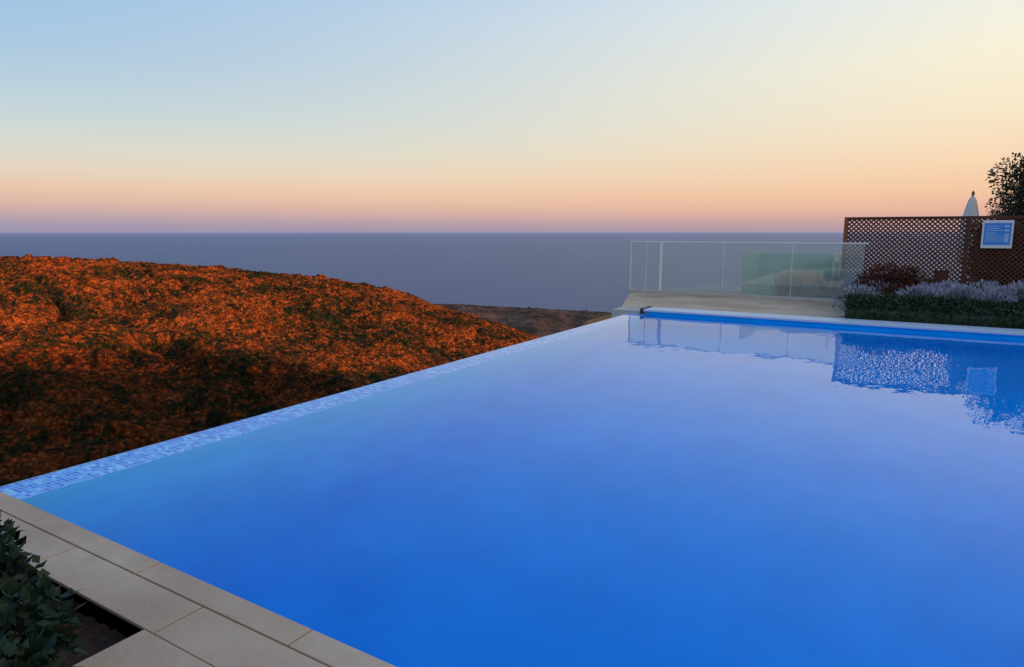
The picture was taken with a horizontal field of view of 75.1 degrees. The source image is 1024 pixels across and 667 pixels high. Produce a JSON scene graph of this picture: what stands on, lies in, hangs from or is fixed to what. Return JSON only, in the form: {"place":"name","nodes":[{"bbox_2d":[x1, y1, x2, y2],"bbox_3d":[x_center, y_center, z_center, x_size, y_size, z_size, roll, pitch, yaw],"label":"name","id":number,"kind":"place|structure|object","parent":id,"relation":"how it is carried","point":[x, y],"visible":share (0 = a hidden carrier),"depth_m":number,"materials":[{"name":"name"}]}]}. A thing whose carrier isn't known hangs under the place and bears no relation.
{"place":"outdoors","nodes":[
{"label":"outdoors","id":0,"kind":"place"},
{"bbox_2d":[0,254,611,485],"bbox_3d":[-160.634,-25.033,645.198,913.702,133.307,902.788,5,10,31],"label":"hillside","id":1,"kind":"structure","parent":0,"point":[101,357],"depth_m":142.77,"materials":[{"name":"orange plant"}]},
{"bbox_2d":[0,292,845,666],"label":"pavement","id":2,"kind":"structure","parent":0,"point":[156,614],"depth_m":2.48,"materials":[{"name":"stone"}]},
{"bbox_2d":[2,570,125,665],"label":"flower bed","id":3,"kind":"object","parent":2,"relation":"on","point":[95,636],"visible":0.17,"depth_m":2.40,"materials":[{"name":"brown soil"}]},
{"bbox_2d":[0,509,88,666],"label":"shrub","id":4,"kind":"object","parent":3,"relation":"on","point":[44,644],"visible":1,"depth_m":1.92,"materials":[{"name":"green plant"}]},
{"bbox_2d":[0,312,1023,666],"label":"swimming pool","id":5,"kind":"structure","parent":2,"relation":"in","point":[656,490],"depth_m":3.50,"materials":[{"name":"blue liquid"}]},
{"bbox_2d":[627,241,868,301],"bbox_3d":[4.725,-1.341,13.989,4.820,1.160,0.180,5,10,31],"label":"glass balustrade","id":6,"kind":"object","parent":2,"relation":"on","point":[645,290],"visible":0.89,"depth_m":14.14,"materials":[{"name":"glass"}]},
{"bbox_2d":[640,306,1023,335],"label":"pool coping","id":7,"kind":"object","parent":2,"relation":"on","point":[952,328],"visible":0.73,"depth_m":9.95,"materials":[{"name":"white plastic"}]},
{"bbox_2d":[840,215,1023,300],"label":"lattice screen","id":8,"kind":"object","parent":2,"relation":"on","point":[963,276],"visible":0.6,"depth_m":12.55,"materials":[{"name":"red wood"}]},
{"bbox_2d":[980,220,1014,247],"bbox_3d":[8.727,-1.784,11.990,0.460,0.500,0.018,5,10,31],"label":"pool rules sign","id":9,"kind":"object","parent":8,"relation":"attached to","point":[997,233],"visible":1,"depth_m":11.98,"materials":[{"name":"blue"}]},
{"bbox_2d":[841,292,1023,328],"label":"hedge","id":10,"kind":"object","parent":2,"relation":"on","point":[967,312],"visible":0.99,"depth_m":9.85,"materials":[{"name":"green plant"}]},
{"bbox_2d":[855,262,925,295],"bbox_3d":[6.697,-0.841,11.848,1.113,0.898,1.230,5,10,31],"label":"red-leaved shrub","id":11,"kind":"object","parent":10,"relation":"on","point":[905,278],"visible":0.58,"depth_m":11.82,"materials":[{"name":"red plant"}]},
{"bbox_2d":[829,277,1023,310],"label":"lavender bushes","id":12,"kind":"object","parent":10,"relation":"on","point":[994,292],"visible":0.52,"depth_m":10.95,"materials":[{"name":"purple plant"}]},
{"bbox_2d":[0,233,969,312],"bbox_3d":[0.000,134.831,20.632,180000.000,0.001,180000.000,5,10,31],"label":"sea","id":13,"kind":"structure","parent":0,"point":[575,271],"depth_m":3537.47,"materials":[{"name":"liquid"}]},
{"bbox_2d":[0,0,1023,232],"label":"sky","id":14,"kind":"structure","parent":0,"point":[117,116],"materials":[{"name":"blue"}]},
{"bbox_2d":[582,290,776,325],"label":"terrain","id":15,"kind":"structure","parent":0,"point":[591,321],"depth_m":13.88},
{"bbox_2d":[742,250,841,293],"bbox_3d":[6.196,-0.534,14.825,1.950,2.570,1.800,5,10,31],"label":"glass stair railing","id":16,"kind":"object","parent":15,"relation":"on","point":[751,270],"visible":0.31,"depth_m":14.86,"materials":[{"name":"glass"}]},
{"bbox_2d":[769,269,852,297],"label":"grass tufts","id":17,"kind":"object","parent":15,"relation":"on","point":[827,287],"visible":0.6,"depth_m":13.48,"materials":[{"name":"green plant"}]},
{"bbox_2d":[956,190,979,263],"bbox_3d":[10.225,-1.861,14.970,0.560,2.650,0.560,5,10,31],"label":"parasol","id":18,"kind":"object","parent":15,"relation":"on","point":[971,208],"visible":0.38,"depth_m":14.78,"materials":[{"name":"white fabric"}]},
{"bbox_2d":[965,219,1023,300],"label":"wall","id":19,"kind":"structure","parent":15,"relation":"on","point":[989,261],"depth_m":12.77,"materials":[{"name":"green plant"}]},
{"bbox_2d":[985,152,1023,224],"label":"tree","id":20,"kind":"object","parent":15,"relation":"on","point":[1010,207],"visible":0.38,"depth_m":14.79,"materials":[{"name":"green plant"}]},
{"bbox_2d":[933,270,948,283],"bbox_3d":[9.097,-0.824,13.811,0.500,0.950,0.500,-5,10,-28],"label":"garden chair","id":21,"kind":"object","parent":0,"point":[940,276],"visible":0.06,"depth_m":13.89,"materials":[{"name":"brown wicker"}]}
]}

